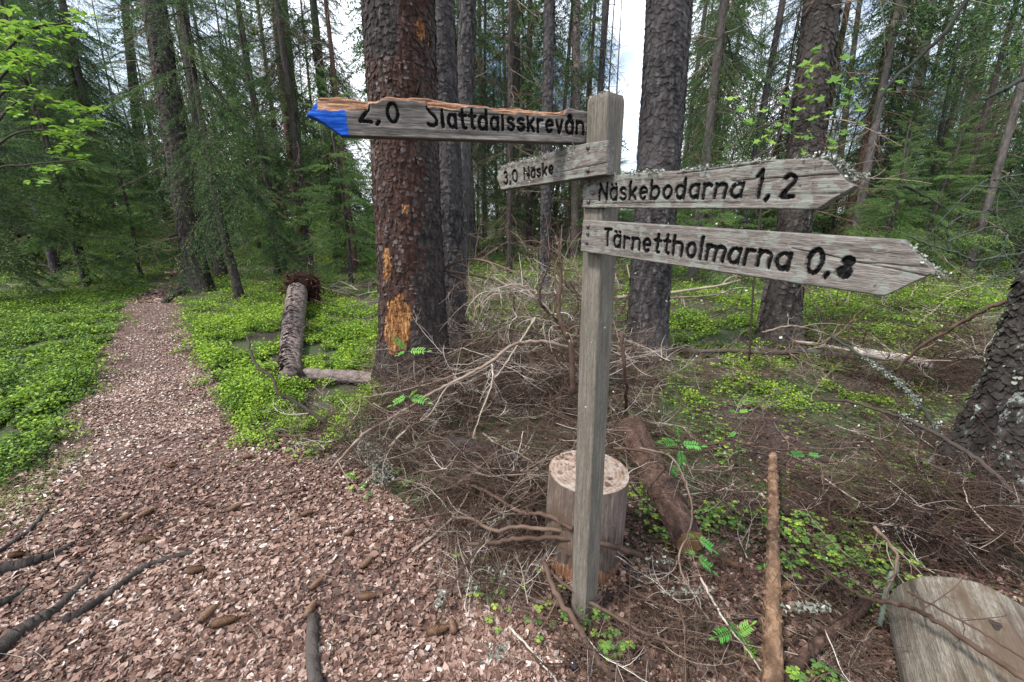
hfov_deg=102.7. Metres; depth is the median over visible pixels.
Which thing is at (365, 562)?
spruce cone
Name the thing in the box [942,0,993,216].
spruce tree
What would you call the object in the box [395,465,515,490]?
fallen branch
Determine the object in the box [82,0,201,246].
spruce tree
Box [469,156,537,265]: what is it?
young spruce
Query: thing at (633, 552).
fallen branch
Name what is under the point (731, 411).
rowan seedling
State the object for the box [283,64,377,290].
young spruce
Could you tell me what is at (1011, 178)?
young spruce
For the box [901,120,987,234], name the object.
young spruce
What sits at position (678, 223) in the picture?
young spruce
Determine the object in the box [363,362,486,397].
fallen branch
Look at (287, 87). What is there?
spruce tree
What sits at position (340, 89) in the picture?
spruce tree
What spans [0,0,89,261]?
spruce tree
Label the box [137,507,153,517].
spruce cone
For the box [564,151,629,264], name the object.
young spruce
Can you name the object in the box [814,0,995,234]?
spruce tree
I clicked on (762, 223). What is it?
young spruce
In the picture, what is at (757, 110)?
spruce tree
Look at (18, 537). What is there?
tree root
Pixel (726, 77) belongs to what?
spruce tree
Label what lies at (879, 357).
fallen log
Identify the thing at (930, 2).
spruce tree
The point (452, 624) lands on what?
spruce cone
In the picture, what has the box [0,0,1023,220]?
sky
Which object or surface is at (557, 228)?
young spruce
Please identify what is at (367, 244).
young spruce
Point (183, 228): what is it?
spruce tree
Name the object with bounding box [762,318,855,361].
fallen branch
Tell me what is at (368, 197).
young spruce
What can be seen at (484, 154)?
spruce tree
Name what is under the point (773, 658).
pole
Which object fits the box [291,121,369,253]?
spruce tree
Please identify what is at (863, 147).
spruce tree
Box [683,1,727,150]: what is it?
spruce tree
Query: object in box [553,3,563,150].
spruce tree
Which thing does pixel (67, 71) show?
spruce tree
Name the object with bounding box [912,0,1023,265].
spruce tree
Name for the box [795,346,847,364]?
fallen log
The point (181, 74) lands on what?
spruce tree
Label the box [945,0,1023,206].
spruce tree
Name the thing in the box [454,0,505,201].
spruce tree
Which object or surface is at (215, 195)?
spruce tree
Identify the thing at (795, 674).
wood sorrel
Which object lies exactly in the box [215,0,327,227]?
spruce tree
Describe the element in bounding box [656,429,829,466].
fallen branch
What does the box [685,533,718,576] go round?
rowan seedling
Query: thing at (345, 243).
spruce tree
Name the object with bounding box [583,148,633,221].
spruce tree
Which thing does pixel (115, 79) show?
spruce tree
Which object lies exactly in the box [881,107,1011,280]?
spruce tree
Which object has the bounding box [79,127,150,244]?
young spruce
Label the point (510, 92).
spruce tree
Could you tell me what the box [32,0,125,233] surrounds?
spruce tree
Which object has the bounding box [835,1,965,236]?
spruce tree
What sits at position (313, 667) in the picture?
stick
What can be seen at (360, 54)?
spruce tree
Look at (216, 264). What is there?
spruce tree
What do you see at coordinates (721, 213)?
young spruce
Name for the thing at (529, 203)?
spruce tree
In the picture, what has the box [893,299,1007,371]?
fallen branch
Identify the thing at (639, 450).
fallen branch
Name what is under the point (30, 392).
bilberry cover
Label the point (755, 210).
spruce tree
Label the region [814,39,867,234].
spruce tree
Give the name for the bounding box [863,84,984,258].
spruce tree
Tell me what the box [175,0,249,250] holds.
spruce tree
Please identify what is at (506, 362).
fallen branch
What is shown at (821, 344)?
fallen log
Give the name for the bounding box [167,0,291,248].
spruce tree
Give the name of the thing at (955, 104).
spruce tree
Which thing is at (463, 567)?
fallen branch
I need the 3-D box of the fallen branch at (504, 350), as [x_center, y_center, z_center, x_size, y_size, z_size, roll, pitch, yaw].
[-0.427,0.323,2.803,1.779,0.786,0.744,-11,20,-34]
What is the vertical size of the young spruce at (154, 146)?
7.866 m
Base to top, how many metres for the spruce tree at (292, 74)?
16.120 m
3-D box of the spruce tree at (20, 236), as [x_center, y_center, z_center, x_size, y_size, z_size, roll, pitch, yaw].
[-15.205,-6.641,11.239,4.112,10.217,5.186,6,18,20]
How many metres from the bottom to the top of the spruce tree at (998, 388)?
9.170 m
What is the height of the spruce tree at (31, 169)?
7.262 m
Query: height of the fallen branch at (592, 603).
0.327 m
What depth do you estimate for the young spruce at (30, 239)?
13.32 m
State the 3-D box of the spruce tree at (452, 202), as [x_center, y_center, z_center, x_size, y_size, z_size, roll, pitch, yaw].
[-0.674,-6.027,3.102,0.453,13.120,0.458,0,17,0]
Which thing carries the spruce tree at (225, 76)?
on the ground
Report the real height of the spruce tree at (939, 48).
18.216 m
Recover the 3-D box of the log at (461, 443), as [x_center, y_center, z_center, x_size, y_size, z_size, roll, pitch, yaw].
[-0.183,0.715,2.565,0.458,0.185,0.184,8,18,13]
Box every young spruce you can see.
[0,201,45,262]
[4,162,69,263]
[38,182,111,260]
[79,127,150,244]
[79,130,177,280]
[83,122,177,265]
[89,148,164,263]
[113,26,235,271]
[116,145,164,232]
[148,160,175,238]
[172,105,231,241]
[235,159,296,264]
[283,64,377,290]
[290,81,359,246]
[310,140,369,245]
[345,179,376,260]
[352,139,375,252]
[353,168,377,274]
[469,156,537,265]
[487,158,523,244]
[506,144,552,245]
[519,193,563,248]
[520,197,561,245]
[532,195,566,248]
[551,185,580,247]
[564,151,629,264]
[578,168,630,272]
[616,124,694,284]
[618,208,633,221]
[672,132,763,291]
[681,101,732,227]
[693,117,771,229]
[739,152,829,281]
[747,106,790,228]
[749,210,776,229]
[757,209,776,230]
[812,207,837,233]
[814,196,846,233]
[832,110,944,287]
[838,125,945,257]
[872,101,937,233]
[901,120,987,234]
[911,83,1022,255]
[921,109,1023,256]
[923,144,1007,271]
[960,173,1023,272]
[969,119,1023,250]
[984,207,1023,263]
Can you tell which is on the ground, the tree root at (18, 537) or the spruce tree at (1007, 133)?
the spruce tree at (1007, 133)
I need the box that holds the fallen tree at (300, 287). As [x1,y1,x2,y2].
[253,265,326,387]
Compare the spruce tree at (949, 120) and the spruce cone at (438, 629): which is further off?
the spruce tree at (949, 120)
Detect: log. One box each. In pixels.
[303,368,370,384]
[444,434,520,469]
[615,274,740,301]
[616,415,705,554]
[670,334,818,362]
[671,287,747,303]
[794,340,851,351]
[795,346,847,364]
[852,346,932,368]
[886,576,1023,681]
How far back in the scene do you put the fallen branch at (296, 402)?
3.25 m
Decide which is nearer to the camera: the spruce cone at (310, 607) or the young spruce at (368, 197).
the spruce cone at (310, 607)
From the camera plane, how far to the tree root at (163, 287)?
9.25 m
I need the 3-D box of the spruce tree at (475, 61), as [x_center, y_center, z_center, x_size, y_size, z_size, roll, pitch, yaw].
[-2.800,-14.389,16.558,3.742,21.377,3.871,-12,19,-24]
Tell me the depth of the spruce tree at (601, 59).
12.98 m
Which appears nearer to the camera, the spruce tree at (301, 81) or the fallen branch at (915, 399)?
the fallen branch at (915, 399)
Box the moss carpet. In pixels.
[0,248,1023,680]
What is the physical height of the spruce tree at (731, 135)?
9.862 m
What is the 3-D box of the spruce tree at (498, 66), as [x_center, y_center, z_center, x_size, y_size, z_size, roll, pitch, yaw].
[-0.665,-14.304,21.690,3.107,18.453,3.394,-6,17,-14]
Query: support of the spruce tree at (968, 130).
on the ground
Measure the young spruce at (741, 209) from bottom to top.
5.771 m
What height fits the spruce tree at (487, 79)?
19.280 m
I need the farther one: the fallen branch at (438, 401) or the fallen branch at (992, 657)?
the fallen branch at (438, 401)
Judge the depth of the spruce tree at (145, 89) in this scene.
35.12 m
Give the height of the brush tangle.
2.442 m
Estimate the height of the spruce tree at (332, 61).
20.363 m
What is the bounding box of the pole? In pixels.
[761,452,785,681]
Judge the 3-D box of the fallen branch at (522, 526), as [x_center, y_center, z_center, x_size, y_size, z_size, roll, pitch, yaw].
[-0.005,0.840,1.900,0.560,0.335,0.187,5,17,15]
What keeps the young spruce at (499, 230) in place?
on the ground
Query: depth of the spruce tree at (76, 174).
16.80 m
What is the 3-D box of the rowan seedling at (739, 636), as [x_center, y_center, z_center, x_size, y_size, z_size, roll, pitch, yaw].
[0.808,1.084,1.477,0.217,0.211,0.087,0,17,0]
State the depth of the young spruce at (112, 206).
14.27 m
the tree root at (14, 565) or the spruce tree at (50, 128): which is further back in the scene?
the spruce tree at (50, 128)
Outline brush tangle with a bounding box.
[0,209,1023,681]
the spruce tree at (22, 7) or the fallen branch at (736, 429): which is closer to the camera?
the fallen branch at (736, 429)
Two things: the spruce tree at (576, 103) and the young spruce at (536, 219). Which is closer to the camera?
the spruce tree at (576, 103)
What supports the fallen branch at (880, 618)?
on the brush tangle
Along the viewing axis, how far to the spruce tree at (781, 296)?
4.58 m
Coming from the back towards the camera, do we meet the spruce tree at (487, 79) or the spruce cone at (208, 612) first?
the spruce tree at (487, 79)
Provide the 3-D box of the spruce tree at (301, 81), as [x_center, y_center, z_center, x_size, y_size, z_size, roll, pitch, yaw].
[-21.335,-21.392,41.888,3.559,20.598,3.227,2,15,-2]
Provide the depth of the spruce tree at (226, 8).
21.05 m
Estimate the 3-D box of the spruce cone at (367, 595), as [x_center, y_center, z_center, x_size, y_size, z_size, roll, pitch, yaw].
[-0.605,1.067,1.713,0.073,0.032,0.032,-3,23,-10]
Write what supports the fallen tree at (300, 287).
on the ground
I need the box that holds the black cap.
[569,657,578,671]
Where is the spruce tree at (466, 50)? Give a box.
[457,0,475,304]
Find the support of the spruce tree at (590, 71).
on the ground
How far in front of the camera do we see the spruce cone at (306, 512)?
2.19 m
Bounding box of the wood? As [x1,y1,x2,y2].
[28,83,1021,224]
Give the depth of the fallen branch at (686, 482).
1.94 m
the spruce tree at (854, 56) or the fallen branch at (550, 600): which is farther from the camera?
the spruce tree at (854, 56)
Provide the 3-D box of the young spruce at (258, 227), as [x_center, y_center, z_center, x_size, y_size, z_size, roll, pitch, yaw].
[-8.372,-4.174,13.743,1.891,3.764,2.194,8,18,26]
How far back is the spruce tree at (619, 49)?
30.23 m
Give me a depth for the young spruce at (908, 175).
20.90 m
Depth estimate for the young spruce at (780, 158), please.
21.59 m
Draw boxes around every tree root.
[0,508,48,552]
[0,541,74,575]
[0,572,95,657]
[0,587,26,607]
[61,550,193,623]
[154,284,178,290]
[161,287,188,302]
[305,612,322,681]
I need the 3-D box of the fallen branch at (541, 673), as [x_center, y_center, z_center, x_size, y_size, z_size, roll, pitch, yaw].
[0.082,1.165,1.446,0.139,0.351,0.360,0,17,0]
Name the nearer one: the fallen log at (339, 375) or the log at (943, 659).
the log at (943, 659)
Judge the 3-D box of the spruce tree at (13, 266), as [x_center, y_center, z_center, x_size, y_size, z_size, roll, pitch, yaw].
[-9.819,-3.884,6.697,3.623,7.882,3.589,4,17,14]
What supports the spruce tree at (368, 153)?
on the ground
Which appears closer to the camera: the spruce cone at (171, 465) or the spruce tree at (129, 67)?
the spruce cone at (171, 465)
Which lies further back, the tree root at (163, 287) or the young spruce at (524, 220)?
the young spruce at (524, 220)
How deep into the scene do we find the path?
2.46 m
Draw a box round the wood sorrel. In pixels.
[273,367,1010,681]
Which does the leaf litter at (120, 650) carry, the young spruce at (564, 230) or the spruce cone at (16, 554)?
the spruce cone at (16, 554)
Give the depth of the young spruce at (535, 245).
21.88 m
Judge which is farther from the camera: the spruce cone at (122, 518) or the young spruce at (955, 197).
the young spruce at (955, 197)
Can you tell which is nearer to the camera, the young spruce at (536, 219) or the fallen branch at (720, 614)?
the fallen branch at (720, 614)
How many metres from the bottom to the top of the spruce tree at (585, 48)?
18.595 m
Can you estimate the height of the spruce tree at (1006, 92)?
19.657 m
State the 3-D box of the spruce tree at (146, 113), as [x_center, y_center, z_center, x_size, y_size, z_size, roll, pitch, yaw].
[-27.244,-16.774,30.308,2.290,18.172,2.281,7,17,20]
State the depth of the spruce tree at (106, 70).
27.04 m
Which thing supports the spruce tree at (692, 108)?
on the ground
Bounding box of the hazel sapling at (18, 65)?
[0,5,119,185]
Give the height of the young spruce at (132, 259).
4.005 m
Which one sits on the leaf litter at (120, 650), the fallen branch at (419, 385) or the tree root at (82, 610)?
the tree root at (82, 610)
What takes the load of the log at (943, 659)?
on the ground
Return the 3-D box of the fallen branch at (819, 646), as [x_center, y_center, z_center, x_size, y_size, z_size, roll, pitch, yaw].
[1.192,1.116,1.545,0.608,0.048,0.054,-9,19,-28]
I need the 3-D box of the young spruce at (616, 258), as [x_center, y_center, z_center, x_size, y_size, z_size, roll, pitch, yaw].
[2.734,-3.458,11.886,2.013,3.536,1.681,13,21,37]
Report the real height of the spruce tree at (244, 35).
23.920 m
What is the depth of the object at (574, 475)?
1.87 m
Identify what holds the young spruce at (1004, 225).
on the ground
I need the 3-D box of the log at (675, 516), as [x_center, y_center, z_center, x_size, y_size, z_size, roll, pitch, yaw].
[0.837,0.782,2.408,0.203,0.206,1.064,0,18,0]
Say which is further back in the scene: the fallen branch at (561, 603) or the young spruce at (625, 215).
the young spruce at (625, 215)
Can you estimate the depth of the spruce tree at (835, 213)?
15.06 m
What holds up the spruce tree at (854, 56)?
on the ground
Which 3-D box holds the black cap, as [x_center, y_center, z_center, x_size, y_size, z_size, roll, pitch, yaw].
[0.219,1.144,1.447,0.034,0.026,0.042,0,57,0]
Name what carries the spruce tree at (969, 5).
on the ground
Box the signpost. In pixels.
[307,88,952,620]
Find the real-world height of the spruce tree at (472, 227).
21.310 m
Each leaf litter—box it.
[0,268,1023,681]
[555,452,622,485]
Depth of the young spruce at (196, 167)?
20.59 m
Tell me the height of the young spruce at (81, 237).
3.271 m
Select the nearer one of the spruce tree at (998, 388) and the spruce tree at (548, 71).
the spruce tree at (998, 388)
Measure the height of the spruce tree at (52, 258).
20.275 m
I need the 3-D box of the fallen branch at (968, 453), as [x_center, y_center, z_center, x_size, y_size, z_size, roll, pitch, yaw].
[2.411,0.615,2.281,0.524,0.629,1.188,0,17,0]
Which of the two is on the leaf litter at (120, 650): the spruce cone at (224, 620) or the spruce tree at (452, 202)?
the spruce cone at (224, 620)
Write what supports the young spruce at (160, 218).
on the ground
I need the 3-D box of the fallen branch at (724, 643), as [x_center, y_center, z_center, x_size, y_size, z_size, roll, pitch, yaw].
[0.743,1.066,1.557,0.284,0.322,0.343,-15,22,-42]
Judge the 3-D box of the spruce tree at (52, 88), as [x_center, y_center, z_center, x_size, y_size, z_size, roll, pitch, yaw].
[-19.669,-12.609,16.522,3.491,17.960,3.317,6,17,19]
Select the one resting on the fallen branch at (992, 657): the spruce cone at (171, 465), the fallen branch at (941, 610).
the fallen branch at (941, 610)
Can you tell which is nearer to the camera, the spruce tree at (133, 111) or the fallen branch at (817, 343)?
the fallen branch at (817, 343)
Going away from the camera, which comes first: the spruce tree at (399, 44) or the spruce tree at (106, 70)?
the spruce tree at (399, 44)
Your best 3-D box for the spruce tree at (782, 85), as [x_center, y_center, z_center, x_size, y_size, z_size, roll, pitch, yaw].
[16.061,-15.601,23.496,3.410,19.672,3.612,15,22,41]
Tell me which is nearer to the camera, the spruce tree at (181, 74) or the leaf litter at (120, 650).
the leaf litter at (120, 650)
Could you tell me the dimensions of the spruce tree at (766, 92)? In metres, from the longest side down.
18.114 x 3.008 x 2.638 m
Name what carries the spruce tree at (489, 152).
on the ground
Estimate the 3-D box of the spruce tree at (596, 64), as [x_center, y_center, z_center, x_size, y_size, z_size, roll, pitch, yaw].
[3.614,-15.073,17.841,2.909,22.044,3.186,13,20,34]
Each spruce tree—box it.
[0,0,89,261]
[0,0,110,275]
[0,0,158,284]
[0,1,66,270]
[0,3,169,290]
[0,4,116,257]
[0,13,108,245]
[0,31,121,266]
[0,48,101,303]
[1,0,172,251]
[3,0,126,252]
[5,1,133,230]
[22,0,141,257]
[31,0,109,255]
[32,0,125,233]
[33,0,128,225]
[41,0,164,245]
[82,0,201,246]
[85,0,139,223]
[85,1,133,162]
[91,0,258,292]
[91,18,158,229]
[97,0,256,277]
[100,0,289,300]
[101,0,245,241]
[116,5,171,236]
[119,5,165,202]
[136,0,320,269]
[140,5,224,212]
[148,2,209,148]
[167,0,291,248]
[172,27,196,162]
[174,12,228,233]
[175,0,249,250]
[196,0,281,238]
[202,0,323,284]
[208,24,289,245]
[214,0,251,240]
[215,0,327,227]
[230,0,330,262]
[230,2,290,248]
[231,0,354,271]
[258,0,373,269]
[260,0,318,235]
[274,0,370,264]
[275,0,372,273]
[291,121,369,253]
[293,14,313,137]
[297,0,373,231]
[300,0,320,212]
[311,138,376,267]
[338,0,372,203]
[341,0,456,142]
[346,7,371,198]
[360,0,460,400]
[435,0,471,357]
[454,0,490,250]
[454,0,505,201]
[454,0,514,264]
[456,0,562,278]
[457,0,475,304]
[457,0,502,245]
[468,142,506,256]
[472,0,521,258]
[472,0,538,254]
[473,1,501,231]
[475,0,569,244]
[476,3,523,245]
[481,0,541,260]
[490,0,534,230]
[492,0,603,249]
[503,0,557,257]
[505,0,585,233]
[519,0,536,229]
[532,0,629,251]
[535,0,595,250]
[537,0,554,289]
[537,0,599,258]
[539,0,623,259]
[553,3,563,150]
[559,0,639,233]
[561,1,620,224]
[580,0,601,111]
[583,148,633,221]
[608,0,614,91]
[616,0,621,93]
[620,23,688,220]
[624,0,693,368]
[676,0,777,227]
[676,0,778,276]
[676,1,733,225]
[677,115,718,225]
[678,0,791,228]
[682,0,771,229]
[683,0,720,151]
[683,0,737,155]
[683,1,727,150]
[694,0,746,151]
[698,0,1010,348]
[715,0,797,229]
[716,105,776,229]
[725,0,853,230]
[732,0,782,157]
[735,6,774,159]
[751,3,791,221]
[767,0,887,222]
[767,3,801,211]
[774,1,862,227]
[789,0,877,233]
[812,93,884,236]
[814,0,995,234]
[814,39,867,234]
[815,0,986,236]
[819,0,941,235]
[819,98,924,235]
[826,0,861,224]
[832,0,923,223]
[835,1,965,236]
[838,9,886,210]
[849,0,1023,514]
[853,140,931,255]
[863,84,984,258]
[880,1,975,222]
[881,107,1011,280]
[882,0,1023,226]
[894,0,1023,243]
[895,5,950,233]
[900,0,1014,231]
[903,0,936,131]
[909,4,1023,263]
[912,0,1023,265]
[915,0,997,236]
[922,0,1023,276]
[929,118,1023,264]
[929,122,1023,279]
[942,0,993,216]
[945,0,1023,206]
[954,7,1023,204]
[971,119,1023,255]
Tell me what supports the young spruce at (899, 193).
on the ground
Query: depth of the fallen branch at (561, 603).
1.53 m
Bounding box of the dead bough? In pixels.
[435,214,552,353]
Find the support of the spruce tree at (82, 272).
on the ground
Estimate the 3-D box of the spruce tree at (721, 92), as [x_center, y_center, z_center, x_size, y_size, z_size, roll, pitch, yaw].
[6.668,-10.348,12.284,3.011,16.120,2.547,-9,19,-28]
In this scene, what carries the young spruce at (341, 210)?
on the ground
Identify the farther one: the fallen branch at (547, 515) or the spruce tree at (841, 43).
the spruce tree at (841, 43)
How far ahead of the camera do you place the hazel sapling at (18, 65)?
3.98 m
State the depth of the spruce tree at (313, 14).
11.77 m
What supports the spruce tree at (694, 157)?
on the ground
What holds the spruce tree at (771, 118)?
on the ground
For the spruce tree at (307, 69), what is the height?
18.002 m
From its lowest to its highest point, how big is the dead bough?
1.299 m
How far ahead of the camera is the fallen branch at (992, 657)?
1.32 m
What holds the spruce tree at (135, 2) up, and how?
on the ground
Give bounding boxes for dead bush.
[453,209,581,395]
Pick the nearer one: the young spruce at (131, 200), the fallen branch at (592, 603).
the fallen branch at (592, 603)
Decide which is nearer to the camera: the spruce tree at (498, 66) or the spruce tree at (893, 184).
the spruce tree at (893, 184)
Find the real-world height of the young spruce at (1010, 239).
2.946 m
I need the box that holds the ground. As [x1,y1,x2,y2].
[0,224,1023,681]
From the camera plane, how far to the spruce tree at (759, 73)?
39.79 m
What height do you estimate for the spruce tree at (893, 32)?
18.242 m
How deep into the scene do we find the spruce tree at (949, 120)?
15.74 m
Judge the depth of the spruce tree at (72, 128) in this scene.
16.04 m
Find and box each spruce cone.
[7,550,25,557]
[116,512,131,522]
[136,535,156,542]
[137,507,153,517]
[166,463,177,467]
[185,565,205,573]
[197,603,217,622]
[210,615,236,627]
[226,503,240,511]
[241,454,252,458]
[286,461,294,466]
[300,509,312,515]
[303,600,315,619]
[308,577,322,590]
[345,528,353,536]
[358,591,375,600]
[359,555,372,568]
[426,624,446,635]
[448,616,456,635]
[726,559,740,568]
[781,582,791,589]
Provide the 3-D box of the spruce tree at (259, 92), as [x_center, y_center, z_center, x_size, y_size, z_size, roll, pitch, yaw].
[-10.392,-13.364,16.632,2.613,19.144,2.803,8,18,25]
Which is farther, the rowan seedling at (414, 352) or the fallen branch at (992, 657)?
the rowan seedling at (414, 352)
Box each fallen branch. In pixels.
[237,434,311,440]
[246,334,331,428]
[329,335,577,497]
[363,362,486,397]
[364,531,491,667]
[386,356,493,448]
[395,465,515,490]
[409,489,470,553]
[422,470,573,532]
[453,513,566,532]
[466,499,673,604]
[467,449,564,536]
[472,364,506,438]
[483,434,551,466]
[490,317,535,401]
[497,578,565,607]
[508,625,578,681]
[520,640,552,681]
[532,559,640,680]
[552,572,762,672]
[613,428,692,507]
[639,447,713,624]
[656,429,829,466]
[677,578,760,681]
[699,577,760,670]
[725,387,789,470]
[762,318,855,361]
[784,598,871,681]
[794,296,876,353]
[814,561,1023,680]
[822,383,1023,519]
[829,333,944,444]
[848,525,922,598]
[876,560,898,627]
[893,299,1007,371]
[907,590,1023,659]
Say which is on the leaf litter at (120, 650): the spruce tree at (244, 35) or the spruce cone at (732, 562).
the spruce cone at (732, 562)
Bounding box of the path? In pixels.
[0,268,507,681]
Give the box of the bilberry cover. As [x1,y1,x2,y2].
[0,236,1016,487]
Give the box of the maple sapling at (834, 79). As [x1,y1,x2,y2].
[724,13,903,362]
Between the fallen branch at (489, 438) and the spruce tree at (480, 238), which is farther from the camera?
the spruce tree at (480, 238)
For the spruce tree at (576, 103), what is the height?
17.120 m
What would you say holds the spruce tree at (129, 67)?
on the ground
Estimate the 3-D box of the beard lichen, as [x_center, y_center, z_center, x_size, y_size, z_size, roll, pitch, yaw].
[0.537,0.945,1.949,3.756,0.166,1.406,4,17,12]
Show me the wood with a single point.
(371, 175)
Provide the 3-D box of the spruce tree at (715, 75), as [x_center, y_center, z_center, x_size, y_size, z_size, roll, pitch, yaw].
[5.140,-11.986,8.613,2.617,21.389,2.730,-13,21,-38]
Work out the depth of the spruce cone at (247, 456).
2.69 m
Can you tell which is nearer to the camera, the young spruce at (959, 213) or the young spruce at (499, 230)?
the young spruce at (959, 213)
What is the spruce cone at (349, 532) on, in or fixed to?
on the leaf litter at (120, 650)
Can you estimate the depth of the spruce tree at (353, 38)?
13.27 m
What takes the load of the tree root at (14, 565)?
on the path
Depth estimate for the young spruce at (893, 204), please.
11.18 m
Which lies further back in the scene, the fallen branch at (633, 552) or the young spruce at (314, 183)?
the young spruce at (314, 183)
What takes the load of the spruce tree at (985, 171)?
on the ground
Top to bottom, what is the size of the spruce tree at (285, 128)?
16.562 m
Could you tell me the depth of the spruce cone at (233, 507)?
2.22 m
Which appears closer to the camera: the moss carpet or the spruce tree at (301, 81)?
the moss carpet
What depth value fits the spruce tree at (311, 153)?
11.10 m
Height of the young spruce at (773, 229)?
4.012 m
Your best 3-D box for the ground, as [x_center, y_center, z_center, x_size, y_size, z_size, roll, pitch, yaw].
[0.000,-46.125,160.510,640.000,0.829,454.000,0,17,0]
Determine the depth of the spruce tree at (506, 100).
20.65 m
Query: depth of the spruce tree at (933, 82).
22.01 m
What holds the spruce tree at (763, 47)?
on the ground
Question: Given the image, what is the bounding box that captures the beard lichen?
[356,435,977,659]
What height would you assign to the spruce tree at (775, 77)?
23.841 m
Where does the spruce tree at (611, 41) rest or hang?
on the ground
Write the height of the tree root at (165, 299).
0.136 m
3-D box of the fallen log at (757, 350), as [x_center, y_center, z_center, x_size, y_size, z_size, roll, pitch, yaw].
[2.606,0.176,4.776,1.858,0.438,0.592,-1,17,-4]
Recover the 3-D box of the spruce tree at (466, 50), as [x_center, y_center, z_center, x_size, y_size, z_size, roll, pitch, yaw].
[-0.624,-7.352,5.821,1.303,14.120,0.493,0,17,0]
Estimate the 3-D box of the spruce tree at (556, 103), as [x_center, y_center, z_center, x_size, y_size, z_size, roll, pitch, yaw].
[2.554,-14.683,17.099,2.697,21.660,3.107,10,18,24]
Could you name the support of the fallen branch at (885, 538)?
on the ground
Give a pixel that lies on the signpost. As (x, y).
(591, 136)
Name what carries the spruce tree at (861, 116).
on the ground
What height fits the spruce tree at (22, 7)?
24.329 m
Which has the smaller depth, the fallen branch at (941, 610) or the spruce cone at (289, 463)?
the fallen branch at (941, 610)
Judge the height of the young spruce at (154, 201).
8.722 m
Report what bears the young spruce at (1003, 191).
on the ground
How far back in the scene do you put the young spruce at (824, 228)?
16.48 m
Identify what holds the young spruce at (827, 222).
on the ground
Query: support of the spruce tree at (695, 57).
on the ground
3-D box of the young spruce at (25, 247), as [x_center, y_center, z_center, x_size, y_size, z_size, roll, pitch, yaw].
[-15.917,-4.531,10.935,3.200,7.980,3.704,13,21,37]
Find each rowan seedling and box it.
[388,335,431,455]
[658,425,707,489]
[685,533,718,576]
[709,620,757,658]
[729,409,749,519]
[779,450,823,485]
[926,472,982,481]
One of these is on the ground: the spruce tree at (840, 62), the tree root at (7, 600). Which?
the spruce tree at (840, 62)
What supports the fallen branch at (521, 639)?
on the ground
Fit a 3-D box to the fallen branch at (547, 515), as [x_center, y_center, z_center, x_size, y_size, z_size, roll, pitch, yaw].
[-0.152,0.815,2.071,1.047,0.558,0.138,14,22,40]
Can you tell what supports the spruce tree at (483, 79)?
on the ground
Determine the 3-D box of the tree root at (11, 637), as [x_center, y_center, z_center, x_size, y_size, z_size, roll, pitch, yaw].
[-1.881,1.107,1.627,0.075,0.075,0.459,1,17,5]
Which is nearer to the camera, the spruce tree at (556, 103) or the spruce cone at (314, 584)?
the spruce cone at (314, 584)
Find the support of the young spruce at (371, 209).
on the ground
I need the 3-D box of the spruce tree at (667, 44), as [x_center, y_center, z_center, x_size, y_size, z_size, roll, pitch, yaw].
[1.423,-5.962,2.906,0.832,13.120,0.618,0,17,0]
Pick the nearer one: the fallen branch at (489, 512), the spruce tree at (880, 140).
the fallen branch at (489, 512)
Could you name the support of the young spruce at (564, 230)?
on the ground
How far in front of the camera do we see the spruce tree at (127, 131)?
14.29 m
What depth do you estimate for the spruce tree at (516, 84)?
14.29 m
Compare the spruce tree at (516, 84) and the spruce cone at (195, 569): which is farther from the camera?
the spruce tree at (516, 84)
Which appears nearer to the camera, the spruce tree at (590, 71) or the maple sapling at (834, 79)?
the maple sapling at (834, 79)
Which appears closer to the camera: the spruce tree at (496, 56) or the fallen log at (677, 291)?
the fallen log at (677, 291)
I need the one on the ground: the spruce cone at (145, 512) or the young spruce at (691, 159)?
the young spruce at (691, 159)
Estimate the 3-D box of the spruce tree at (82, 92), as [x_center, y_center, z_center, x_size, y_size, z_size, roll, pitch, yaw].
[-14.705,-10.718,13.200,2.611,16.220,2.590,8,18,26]
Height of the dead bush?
1.316 m
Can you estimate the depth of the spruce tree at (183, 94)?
22.90 m
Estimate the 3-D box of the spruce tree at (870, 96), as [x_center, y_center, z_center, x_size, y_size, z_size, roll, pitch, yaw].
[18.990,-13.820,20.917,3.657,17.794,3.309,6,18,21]
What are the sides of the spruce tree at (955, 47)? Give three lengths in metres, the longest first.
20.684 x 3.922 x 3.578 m
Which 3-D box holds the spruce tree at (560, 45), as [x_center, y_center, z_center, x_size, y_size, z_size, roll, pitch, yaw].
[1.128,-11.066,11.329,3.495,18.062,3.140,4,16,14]
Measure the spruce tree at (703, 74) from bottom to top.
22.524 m
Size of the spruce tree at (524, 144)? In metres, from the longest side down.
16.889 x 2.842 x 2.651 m
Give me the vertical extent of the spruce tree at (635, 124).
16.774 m
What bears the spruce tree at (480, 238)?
on the ground
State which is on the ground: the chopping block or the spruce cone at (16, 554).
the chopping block
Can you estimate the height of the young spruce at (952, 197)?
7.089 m
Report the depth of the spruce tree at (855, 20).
10.93 m
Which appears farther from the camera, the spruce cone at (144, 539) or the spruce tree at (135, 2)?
the spruce tree at (135, 2)
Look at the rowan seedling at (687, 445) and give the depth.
2.34 m
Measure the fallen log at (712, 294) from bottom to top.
0.605 m
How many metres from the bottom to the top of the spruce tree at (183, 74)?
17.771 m
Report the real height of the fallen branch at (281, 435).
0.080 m
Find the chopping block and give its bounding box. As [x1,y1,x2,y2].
[544,450,628,584]
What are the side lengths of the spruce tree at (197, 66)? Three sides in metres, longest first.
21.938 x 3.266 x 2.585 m
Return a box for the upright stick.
[619,332,628,416]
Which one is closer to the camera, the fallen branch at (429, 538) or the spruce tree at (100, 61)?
the fallen branch at (429, 538)

